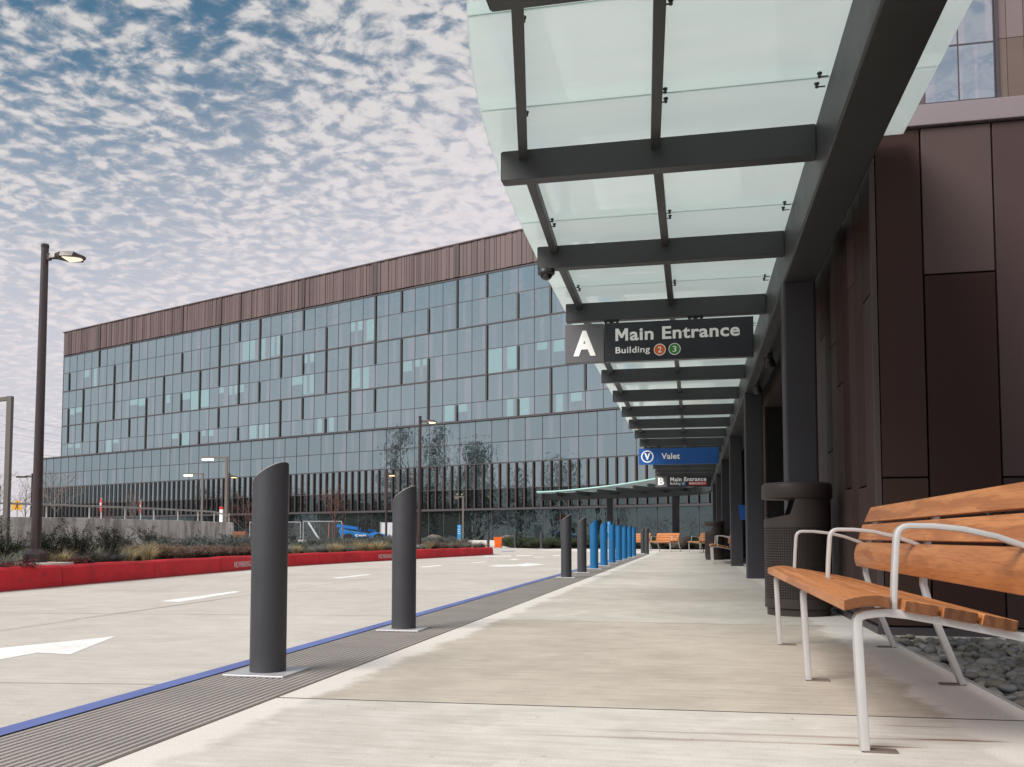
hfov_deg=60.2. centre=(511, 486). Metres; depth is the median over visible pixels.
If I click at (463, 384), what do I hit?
window
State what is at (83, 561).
red seedling
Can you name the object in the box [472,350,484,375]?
window
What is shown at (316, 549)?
grass clump
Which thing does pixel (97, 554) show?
grass clump
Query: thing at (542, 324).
window
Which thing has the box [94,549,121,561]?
grass clump
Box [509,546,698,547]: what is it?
planting soil
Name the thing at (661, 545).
hedge plant
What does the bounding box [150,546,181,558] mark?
heather mound
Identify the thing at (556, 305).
window
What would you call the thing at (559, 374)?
window
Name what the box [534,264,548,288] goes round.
window
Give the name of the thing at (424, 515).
window
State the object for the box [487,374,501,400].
window
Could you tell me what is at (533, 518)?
window
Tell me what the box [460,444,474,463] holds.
window
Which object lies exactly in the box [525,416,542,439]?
window
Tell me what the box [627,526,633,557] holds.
bollard
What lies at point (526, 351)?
window
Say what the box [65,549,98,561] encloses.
grass clump
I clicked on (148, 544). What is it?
grass clump
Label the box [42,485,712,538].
window
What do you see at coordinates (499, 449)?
window
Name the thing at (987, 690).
gravel edging
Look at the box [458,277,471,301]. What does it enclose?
window
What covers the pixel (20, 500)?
bare tree
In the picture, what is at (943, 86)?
window
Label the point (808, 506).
litter bin
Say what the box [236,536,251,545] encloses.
shrub
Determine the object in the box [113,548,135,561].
grass clump
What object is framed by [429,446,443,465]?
window
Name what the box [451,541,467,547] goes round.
heather mound
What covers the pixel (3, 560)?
grass clump
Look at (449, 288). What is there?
window
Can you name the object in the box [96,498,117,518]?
bare tree
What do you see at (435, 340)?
window
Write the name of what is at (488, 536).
bollard
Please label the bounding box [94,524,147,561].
evergreen shrub
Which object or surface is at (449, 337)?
window
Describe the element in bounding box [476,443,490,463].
window
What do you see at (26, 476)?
lamp post
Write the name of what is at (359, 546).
grass clump
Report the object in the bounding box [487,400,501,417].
window
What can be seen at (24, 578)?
kerb
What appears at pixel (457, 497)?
square lamp
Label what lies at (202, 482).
square lamp
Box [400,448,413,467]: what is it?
window
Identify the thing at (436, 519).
window
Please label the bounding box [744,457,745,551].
window
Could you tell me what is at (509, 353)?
window
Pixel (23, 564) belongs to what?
red seedling
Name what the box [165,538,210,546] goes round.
shrub
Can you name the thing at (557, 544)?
hedge plant
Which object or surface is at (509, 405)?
window
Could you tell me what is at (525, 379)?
window
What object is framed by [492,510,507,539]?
window
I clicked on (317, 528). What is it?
fence panel
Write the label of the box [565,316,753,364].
hanging sign
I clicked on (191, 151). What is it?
sky
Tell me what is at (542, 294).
window
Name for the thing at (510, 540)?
hedge plant
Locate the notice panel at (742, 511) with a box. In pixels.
[738,505,744,519]
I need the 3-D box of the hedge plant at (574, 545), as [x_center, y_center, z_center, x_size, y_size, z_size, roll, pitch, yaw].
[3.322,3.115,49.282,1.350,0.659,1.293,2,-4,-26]
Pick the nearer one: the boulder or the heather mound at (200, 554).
the heather mound at (200, 554)
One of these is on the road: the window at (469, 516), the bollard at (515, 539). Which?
the bollard at (515, 539)
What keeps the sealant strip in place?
on the road
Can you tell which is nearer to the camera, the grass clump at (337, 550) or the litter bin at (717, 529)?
the grass clump at (337, 550)
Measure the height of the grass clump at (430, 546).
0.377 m
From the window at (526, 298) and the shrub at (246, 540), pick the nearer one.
the shrub at (246, 540)
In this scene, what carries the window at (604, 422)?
in the hospital building
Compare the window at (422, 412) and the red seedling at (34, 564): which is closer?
the red seedling at (34, 564)
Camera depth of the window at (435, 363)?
78.42 m
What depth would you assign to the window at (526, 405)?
72.98 m
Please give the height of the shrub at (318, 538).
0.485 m
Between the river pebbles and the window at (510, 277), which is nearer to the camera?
the river pebbles
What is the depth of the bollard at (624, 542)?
25.64 m
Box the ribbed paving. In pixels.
[0,554,647,766]
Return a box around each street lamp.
[13,243,85,566]
[416,416,436,547]
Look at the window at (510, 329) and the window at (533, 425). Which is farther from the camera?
the window at (510, 329)
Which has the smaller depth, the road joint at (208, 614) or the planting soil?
the road joint at (208, 614)
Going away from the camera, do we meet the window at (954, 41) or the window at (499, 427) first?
the window at (954, 41)
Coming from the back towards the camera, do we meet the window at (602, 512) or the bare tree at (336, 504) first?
the window at (602, 512)
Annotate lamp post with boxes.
[16,473,32,516]
[227,473,236,521]
[385,470,394,537]
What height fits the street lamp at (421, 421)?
4.440 m
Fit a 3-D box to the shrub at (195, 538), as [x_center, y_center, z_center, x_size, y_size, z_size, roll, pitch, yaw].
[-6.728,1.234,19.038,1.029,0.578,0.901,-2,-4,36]
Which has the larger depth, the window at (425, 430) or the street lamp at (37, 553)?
the window at (425, 430)
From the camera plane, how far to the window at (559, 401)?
71.24 m
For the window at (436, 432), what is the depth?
77.39 m
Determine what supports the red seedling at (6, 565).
on the planting soil
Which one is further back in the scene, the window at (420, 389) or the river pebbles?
the window at (420, 389)
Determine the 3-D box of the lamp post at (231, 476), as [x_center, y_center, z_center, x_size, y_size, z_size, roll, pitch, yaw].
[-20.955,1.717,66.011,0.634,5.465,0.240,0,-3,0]
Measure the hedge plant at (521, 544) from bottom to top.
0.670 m
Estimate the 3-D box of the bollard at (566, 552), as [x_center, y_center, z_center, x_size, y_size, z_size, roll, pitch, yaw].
[0.859,0.949,13.983,0.300,0.998,0.300,-1,-3,12]
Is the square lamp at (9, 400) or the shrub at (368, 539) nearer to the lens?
the shrub at (368, 539)
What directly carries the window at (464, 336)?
in the hospital building
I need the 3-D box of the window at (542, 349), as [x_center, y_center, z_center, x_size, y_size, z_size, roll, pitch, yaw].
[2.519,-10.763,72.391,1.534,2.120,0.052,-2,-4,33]
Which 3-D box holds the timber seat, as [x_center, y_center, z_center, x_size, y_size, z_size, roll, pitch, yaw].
[-17.969,3.484,57.890,1.100,1.000,0.790,0,-3,-6]
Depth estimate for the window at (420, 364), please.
79.32 m
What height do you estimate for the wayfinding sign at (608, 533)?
1.494 m
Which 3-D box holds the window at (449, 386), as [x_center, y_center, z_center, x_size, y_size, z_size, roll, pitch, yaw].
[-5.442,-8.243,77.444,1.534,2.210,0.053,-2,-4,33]
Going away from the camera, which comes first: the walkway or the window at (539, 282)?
the walkway
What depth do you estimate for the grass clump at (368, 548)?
23.97 m
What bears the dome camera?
attached to the entrance canopy at (657, 160)
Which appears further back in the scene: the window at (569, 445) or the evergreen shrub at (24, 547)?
the window at (569, 445)
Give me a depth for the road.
7.11 m
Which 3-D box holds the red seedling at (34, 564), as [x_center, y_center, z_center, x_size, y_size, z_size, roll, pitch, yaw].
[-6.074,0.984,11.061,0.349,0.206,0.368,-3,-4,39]
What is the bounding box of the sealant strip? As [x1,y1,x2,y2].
[95,554,648,766]
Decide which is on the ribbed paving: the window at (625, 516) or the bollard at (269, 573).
the bollard at (269, 573)
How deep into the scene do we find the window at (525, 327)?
73.38 m
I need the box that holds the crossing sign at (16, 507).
[11,500,21,516]
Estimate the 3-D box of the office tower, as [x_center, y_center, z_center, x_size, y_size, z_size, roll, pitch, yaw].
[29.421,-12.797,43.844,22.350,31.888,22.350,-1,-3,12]
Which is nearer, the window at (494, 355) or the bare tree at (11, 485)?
the window at (494, 355)
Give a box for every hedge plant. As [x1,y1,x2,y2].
[502,536,513,546]
[505,535,518,546]
[511,537,535,546]
[523,541,536,547]
[532,537,539,546]
[538,535,560,547]
[552,540,560,547]
[572,537,576,547]
[587,537,599,546]
[650,535,674,547]
[688,535,704,548]
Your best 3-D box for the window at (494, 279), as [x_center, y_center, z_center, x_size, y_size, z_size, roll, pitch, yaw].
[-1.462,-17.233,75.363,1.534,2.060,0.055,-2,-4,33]
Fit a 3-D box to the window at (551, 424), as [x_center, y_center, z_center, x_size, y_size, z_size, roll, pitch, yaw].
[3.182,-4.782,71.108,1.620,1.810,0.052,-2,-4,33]
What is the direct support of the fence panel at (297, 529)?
on the road
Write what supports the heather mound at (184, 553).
on the planting soil
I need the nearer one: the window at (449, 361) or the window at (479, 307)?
the window at (479, 307)
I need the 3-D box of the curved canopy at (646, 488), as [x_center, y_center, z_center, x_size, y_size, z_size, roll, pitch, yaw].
[6.316,1.792,49.271,5.621,3.425,15.332,1,-4,-23]
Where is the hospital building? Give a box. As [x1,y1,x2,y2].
[42,229,712,544]
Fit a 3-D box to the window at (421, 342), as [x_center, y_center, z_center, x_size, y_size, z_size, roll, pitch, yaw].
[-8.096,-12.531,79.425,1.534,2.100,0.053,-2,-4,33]
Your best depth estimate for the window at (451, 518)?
76.08 m
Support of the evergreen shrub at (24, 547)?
on the planting soil
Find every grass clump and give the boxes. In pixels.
[0,553,24,566]
[13,549,26,561]
[22,543,75,560]
[42,547,79,561]
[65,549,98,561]
[73,546,118,562]
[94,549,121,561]
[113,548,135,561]
[117,545,148,560]
[131,539,169,549]
[134,545,162,560]
[289,543,308,553]
[300,546,316,552]
[308,545,326,552]
[318,542,335,552]
[320,542,342,551]
[330,541,345,551]
[341,545,358,551]
[347,539,366,550]
[360,541,372,550]
[369,540,383,550]
[377,539,391,550]
[381,542,391,549]
[417,543,428,548]
[422,539,439,548]
[478,541,488,547]
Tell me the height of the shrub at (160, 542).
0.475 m
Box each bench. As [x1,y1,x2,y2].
[636,533,651,550]
[649,533,680,551]
[688,533,704,552]
[709,535,729,563]
[768,482,1023,753]
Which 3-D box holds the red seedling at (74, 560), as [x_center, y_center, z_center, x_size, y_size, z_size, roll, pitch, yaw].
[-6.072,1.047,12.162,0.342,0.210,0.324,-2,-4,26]
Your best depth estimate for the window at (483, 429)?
74.70 m
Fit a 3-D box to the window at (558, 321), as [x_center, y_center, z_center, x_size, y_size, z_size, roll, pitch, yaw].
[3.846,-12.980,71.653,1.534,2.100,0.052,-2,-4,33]
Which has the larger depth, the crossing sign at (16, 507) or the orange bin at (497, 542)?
the orange bin at (497, 542)
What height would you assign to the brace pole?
1.702 m
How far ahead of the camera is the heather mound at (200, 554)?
16.27 m
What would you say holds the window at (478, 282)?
in the hospital building
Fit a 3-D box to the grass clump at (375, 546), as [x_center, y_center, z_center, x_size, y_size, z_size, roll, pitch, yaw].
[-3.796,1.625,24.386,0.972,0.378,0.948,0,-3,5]
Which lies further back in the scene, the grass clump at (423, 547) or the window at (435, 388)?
the window at (435, 388)
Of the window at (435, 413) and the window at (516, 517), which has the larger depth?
the window at (435, 413)
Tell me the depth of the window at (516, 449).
72.81 m
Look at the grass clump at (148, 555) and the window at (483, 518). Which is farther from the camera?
the window at (483, 518)
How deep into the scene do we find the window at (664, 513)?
65.28 m
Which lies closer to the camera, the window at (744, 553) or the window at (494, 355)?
the window at (744, 553)
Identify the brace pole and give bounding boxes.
[308,522,318,537]
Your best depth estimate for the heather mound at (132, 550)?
15.04 m
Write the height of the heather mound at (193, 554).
0.293 m
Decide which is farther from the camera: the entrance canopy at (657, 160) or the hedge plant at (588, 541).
the hedge plant at (588, 541)
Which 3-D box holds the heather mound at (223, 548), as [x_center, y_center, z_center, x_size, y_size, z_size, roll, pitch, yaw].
[-5.782,1.252,17.245,0.567,0.316,0.632,0,-3,7]
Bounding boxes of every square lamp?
[0,396,13,538]
[184,473,203,520]
[202,456,227,521]
[454,496,463,539]
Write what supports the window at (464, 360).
in the hospital building
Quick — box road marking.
[0,555,560,658]
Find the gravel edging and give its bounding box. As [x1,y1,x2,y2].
[881,634,1023,709]
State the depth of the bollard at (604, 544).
19.78 m
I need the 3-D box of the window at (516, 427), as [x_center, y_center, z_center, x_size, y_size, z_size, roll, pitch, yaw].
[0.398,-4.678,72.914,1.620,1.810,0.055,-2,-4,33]
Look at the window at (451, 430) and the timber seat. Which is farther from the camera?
the window at (451, 430)
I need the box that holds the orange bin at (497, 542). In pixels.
[494,537,501,547]
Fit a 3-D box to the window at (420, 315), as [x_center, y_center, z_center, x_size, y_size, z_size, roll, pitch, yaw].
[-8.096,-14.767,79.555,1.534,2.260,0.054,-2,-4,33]
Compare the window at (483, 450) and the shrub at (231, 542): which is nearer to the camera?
the shrub at (231, 542)
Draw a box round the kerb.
[0,547,492,591]
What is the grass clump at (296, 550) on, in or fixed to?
on the planting soil
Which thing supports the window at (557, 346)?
in the hospital building
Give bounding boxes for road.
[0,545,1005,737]
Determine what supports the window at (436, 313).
in the hospital building
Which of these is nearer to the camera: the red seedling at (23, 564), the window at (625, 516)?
the red seedling at (23, 564)
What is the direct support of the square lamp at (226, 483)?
on the road
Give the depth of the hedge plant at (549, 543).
49.09 m
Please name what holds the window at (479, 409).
in the hospital building
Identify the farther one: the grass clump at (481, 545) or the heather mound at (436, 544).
the grass clump at (481, 545)
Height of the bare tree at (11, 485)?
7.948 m
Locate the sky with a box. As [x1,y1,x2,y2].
[0,0,521,516]
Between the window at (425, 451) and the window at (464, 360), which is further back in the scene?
the window at (425, 451)
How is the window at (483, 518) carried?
in the hospital building
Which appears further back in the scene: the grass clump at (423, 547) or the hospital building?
the hospital building
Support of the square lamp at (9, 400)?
on the road
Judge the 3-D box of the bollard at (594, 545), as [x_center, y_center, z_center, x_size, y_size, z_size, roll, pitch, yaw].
[1.664,1.175,17.894,0.300,0.998,0.300,-1,-3,12]
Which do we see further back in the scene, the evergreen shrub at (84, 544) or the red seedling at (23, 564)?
the evergreen shrub at (84, 544)
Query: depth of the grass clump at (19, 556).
12.13 m
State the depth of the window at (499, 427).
73.79 m
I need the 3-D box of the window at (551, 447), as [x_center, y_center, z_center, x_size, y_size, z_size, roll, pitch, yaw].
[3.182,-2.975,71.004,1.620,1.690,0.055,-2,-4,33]
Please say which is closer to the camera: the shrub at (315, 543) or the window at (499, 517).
the shrub at (315, 543)
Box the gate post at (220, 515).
[219,507,223,521]
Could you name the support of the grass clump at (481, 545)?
on the planting soil
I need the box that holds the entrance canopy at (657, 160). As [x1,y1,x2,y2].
[467,0,972,578]
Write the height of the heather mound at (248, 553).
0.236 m
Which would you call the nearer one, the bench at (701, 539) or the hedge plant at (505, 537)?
the bench at (701, 539)
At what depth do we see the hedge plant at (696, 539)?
45.75 m
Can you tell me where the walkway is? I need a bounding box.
[98,548,1023,766]
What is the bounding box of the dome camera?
[538,268,554,280]
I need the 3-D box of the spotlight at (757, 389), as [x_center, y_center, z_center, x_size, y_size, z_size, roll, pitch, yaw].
[3.498,-1.387,12.552,0.123,0.168,0.123,3,-4,-40]
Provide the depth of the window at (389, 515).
79.90 m
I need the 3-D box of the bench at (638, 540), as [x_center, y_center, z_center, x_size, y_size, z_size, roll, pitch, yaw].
[5.998,2.678,42.345,0.707,0.816,1.435,2,-4,-32]
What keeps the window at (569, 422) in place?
in the hospital building
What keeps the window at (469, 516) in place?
in the hospital building
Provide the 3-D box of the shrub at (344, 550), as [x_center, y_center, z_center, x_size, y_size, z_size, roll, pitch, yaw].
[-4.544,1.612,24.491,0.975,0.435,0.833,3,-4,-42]
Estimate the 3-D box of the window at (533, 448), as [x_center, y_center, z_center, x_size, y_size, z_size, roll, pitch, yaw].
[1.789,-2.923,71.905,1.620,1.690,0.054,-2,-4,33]
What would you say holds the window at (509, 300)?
in the hospital building
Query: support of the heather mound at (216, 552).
on the planting soil
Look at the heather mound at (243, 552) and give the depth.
18.30 m
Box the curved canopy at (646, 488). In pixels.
[536,478,711,532]
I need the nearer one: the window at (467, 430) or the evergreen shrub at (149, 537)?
the evergreen shrub at (149, 537)
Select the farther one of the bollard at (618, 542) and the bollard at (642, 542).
the bollard at (642, 542)
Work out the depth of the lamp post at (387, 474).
59.98 m
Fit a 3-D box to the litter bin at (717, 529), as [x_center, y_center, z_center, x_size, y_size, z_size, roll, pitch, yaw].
[5.752,1.545,25.084,0.564,1.088,0.564,-1,-3,12]
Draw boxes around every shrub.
[0,518,27,559]
[16,538,29,553]
[25,514,73,560]
[60,515,101,557]
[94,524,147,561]
[122,532,136,546]
[128,524,173,547]
[141,535,166,545]
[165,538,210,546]
[185,531,212,544]
[195,538,227,546]
[198,533,246,547]
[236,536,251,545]
[291,540,313,552]
[301,537,332,552]
[303,535,332,542]
[325,536,357,543]
[325,537,348,545]
[333,537,361,551]
[359,533,383,550]
[374,535,391,545]
[427,536,450,543]
[443,535,464,542]
[459,537,473,542]
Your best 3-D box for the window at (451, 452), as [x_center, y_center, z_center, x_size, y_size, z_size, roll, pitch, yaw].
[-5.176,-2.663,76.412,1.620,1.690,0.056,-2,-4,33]
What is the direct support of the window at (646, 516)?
in the hospital building
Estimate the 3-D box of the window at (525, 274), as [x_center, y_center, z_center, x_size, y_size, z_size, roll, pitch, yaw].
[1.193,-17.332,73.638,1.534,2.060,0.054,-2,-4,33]
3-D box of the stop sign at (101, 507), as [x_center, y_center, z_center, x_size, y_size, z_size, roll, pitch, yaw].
[-23.276,2.095,49.980,0.075,2.862,0.776,2,-4,-32]
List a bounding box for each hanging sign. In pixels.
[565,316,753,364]
[639,446,718,464]
[655,475,710,486]
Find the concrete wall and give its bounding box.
[0,502,233,547]
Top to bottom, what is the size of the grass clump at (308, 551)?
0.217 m
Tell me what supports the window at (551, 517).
in the hospital building
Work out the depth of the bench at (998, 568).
3.10 m
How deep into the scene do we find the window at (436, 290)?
78.80 m
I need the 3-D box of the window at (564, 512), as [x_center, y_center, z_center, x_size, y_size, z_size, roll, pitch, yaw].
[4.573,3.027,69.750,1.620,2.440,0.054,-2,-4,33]
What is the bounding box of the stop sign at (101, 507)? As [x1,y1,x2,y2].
[100,498,101,518]
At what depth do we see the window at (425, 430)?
78.19 m
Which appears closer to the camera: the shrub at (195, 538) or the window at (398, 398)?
the shrub at (195, 538)
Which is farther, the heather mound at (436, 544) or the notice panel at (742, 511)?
the heather mound at (436, 544)
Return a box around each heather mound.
[117,543,148,560]
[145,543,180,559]
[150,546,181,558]
[168,544,194,558]
[182,542,212,557]
[183,545,201,557]
[198,544,221,557]
[201,546,217,557]
[207,544,230,556]
[225,546,246,555]
[233,544,250,555]
[242,547,250,555]
[427,541,442,548]
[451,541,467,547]
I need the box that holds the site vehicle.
[337,517,384,538]
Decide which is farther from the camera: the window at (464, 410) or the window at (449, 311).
the window at (449, 311)
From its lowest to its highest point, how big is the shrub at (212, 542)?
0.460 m
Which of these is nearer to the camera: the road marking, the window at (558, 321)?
the road marking
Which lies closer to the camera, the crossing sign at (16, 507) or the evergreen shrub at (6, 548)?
the evergreen shrub at (6, 548)
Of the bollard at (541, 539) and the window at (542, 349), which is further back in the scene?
the window at (542, 349)
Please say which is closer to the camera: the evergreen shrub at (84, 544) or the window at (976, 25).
the evergreen shrub at (84, 544)
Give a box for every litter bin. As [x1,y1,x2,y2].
[704,521,723,559]
[761,482,832,616]
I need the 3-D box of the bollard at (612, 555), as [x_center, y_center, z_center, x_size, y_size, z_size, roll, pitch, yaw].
[2.469,1.401,21.806,0.300,0.998,0.300,-1,-3,12]
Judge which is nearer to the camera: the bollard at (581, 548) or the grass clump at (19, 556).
the grass clump at (19, 556)
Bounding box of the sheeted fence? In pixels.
[380,522,391,536]
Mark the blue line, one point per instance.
(58, 715)
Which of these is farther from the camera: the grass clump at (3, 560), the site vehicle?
the site vehicle
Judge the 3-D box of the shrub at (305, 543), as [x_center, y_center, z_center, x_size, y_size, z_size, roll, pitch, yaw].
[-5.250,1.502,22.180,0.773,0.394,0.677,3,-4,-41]
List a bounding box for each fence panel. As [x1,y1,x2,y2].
[288,522,300,539]
[303,521,341,538]
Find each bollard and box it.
[222,462,310,677]
[376,486,430,631]
[487,531,489,546]
[514,531,516,547]
[540,531,542,548]
[556,515,575,577]
[573,517,590,572]
[587,519,601,568]
[598,521,610,565]
[608,523,615,562]
[616,524,624,560]
[622,525,626,558]
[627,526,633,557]
[632,526,635,555]
[641,528,644,552]
[644,528,648,553]
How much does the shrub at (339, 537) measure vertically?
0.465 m
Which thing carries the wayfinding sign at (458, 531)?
on the road
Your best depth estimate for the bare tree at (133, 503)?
55.97 m
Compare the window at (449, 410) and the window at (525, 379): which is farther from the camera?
the window at (449, 410)
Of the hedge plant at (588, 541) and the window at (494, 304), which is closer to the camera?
the hedge plant at (588, 541)
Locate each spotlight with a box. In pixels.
[753,382,762,394]
[763,353,774,368]
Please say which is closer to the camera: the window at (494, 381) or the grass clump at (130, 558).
the grass clump at (130, 558)
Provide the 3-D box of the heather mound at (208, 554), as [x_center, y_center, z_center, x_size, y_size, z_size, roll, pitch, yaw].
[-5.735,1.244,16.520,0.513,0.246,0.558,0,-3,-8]
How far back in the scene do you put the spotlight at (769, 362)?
10.56 m
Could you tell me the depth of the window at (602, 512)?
68.12 m
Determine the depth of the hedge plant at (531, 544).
49.86 m
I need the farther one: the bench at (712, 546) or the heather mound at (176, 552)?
the bench at (712, 546)
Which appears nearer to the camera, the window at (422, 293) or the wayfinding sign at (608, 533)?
the wayfinding sign at (608, 533)
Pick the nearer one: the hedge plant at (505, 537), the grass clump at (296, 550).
the grass clump at (296, 550)
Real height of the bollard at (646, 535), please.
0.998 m
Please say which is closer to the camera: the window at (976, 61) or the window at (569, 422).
the window at (976, 61)
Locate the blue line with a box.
[0,560,608,735]
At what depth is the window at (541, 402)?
72.17 m
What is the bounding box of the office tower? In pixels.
[918,0,1023,104]
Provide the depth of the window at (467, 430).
75.60 m
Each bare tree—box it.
[0,473,30,511]
[12,474,30,516]
[24,466,85,517]
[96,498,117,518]
[125,488,147,518]
[228,493,251,535]
[314,483,348,538]
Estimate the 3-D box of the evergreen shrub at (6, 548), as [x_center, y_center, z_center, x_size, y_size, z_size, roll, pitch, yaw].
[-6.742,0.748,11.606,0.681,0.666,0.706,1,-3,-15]
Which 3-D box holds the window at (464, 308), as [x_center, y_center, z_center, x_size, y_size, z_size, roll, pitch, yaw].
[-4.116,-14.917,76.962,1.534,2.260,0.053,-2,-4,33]
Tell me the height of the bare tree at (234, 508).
3.370 m
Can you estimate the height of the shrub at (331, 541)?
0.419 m
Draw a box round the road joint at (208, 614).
[0,579,437,684]
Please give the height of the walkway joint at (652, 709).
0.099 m
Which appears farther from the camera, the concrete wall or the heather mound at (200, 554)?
the concrete wall
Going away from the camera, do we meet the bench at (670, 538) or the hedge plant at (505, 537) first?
the bench at (670, 538)
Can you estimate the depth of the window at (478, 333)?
76.00 m
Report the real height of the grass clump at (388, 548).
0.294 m
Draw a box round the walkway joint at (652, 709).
[277,579,1023,720]
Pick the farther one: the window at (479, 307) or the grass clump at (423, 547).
the window at (479, 307)
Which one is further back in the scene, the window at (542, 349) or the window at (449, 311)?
the window at (449, 311)
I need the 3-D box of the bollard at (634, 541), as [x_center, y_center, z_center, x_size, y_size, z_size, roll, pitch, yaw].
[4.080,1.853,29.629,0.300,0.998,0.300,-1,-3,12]
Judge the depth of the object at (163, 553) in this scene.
14.97 m
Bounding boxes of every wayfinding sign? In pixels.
[457,525,460,539]
[608,521,609,548]
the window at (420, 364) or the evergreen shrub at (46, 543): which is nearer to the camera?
the evergreen shrub at (46, 543)
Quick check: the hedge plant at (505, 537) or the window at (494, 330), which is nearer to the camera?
the hedge plant at (505, 537)
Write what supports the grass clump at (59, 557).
on the planting soil
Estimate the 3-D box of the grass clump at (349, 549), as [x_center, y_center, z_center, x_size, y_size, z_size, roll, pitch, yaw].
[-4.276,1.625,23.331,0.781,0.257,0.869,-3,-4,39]
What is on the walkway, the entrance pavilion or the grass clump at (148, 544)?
the entrance pavilion
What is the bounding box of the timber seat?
[233,532,247,537]
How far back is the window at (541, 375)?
72.27 m
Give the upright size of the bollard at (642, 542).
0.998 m
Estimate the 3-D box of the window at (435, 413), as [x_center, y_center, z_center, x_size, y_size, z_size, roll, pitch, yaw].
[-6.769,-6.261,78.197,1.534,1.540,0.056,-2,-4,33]
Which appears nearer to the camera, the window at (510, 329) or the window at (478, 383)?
the window at (510, 329)
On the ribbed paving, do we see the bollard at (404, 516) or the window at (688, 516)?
the bollard at (404, 516)
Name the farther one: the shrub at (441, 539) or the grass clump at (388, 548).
the shrub at (441, 539)
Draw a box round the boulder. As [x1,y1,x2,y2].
[666,536,690,548]
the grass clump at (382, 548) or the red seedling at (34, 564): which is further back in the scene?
the grass clump at (382, 548)
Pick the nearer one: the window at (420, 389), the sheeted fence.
the sheeted fence
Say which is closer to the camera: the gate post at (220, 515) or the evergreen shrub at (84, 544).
the evergreen shrub at (84, 544)
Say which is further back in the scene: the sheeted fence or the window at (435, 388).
the window at (435, 388)
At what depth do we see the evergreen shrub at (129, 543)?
18.30 m
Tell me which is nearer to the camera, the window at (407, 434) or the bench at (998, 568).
the bench at (998, 568)
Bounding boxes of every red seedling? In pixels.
[0,559,12,567]
[8,558,30,567]
[10,558,43,570]
[58,555,79,562]
[67,554,93,563]
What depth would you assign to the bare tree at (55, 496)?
58.09 m
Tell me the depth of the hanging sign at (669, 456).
23.71 m
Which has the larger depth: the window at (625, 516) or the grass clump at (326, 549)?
the window at (625, 516)
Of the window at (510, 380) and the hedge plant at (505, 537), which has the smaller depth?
the hedge plant at (505, 537)
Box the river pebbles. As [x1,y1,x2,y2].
[892,634,1023,706]
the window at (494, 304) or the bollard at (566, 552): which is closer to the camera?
the bollard at (566, 552)
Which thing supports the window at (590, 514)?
in the hospital building
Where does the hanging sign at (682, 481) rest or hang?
hanging from the entrance canopy at (657, 160)
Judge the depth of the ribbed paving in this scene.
3.47 m
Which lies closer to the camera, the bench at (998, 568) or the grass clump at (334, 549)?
the bench at (998, 568)
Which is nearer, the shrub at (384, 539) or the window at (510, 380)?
the shrub at (384, 539)
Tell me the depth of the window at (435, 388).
78.28 m
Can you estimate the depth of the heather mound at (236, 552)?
17.91 m
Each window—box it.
[42,409,657,503]
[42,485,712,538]
[61,288,618,455]
[387,512,391,521]
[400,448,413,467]
[401,427,413,448]
[415,286,428,309]
[415,309,426,334]
[415,335,427,358]
[415,358,426,382]
[415,383,426,407]
[415,408,426,424]
[415,426,429,447]
[415,447,428,466]
[416,512,428,538]
[429,283,442,307]
[429,306,442,332]
[429,332,442,356]
[429,356,441,380]
[429,381,441,406]
[429,406,441,422]
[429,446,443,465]
[429,511,443,536]
[430,425,443,445]
[443,280,455,304]
[443,304,455,329]
[443,330,456,354]
[443,354,456,378]
[443,379,456,404]
[443,405,454,421]
[444,511,458,539]
[445,424,458,444]
[445,445,459,464]
[457,328,471,352]
[457,352,471,376]
[457,377,470,403]
[457,403,470,420]
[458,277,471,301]
[458,301,471,327]
[460,422,474,443]
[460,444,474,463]
[460,511,474,539]
[472,274,485,299]
[472,298,486,325]
[472,326,484,350]
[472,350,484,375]
[472,376,486,401]
[472,401,486,419]
[476,421,490,442]
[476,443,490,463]
[476,511,490,539]
[487,271,501,296]
[487,295,501,322]
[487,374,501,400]
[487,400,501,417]
[488,323,501,348]
[488,348,501,373]
[492,419,507,441]
[492,442,507,462]
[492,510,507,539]
[503,268,517,293]
[503,293,517,320]
[503,320,517,346]
[503,345,517,371]
[503,372,517,398]
[503,398,517,416]
[508,418,524,440]
[508,440,524,461]
[509,510,524,537]
[518,265,533,291]
[518,290,533,317]
[518,318,533,344]
[518,343,533,369]
[518,370,533,396]
[518,397,533,415]
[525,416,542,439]
[525,439,541,460]
[526,510,541,537]
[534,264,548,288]
[535,287,548,315]
[535,315,550,341]
[535,341,550,367]
[535,368,548,395]
[535,395,548,413]
[543,415,559,437]
[543,438,559,459]
[543,509,559,538]
[551,286,564,312]
[551,313,566,339]
[551,339,564,365]
[552,366,567,393]
[552,393,567,412]
[561,413,577,436]
[561,437,577,458]
[561,509,577,538]
[579,508,596,538]
[598,508,616,537]
[617,508,635,527]
[637,507,656,537]
[657,507,671,532]
[742,449,745,558]
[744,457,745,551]
[925,46,958,102]
[950,32,956,44]
[958,0,992,43]
[958,42,994,99]
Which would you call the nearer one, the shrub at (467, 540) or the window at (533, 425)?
the shrub at (467, 540)
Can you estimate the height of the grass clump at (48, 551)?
0.349 m
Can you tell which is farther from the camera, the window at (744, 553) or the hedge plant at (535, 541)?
the hedge plant at (535, 541)
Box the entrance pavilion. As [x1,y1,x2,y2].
[742,95,1023,637]
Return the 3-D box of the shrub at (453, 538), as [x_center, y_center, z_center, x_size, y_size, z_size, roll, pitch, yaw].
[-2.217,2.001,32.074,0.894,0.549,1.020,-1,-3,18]

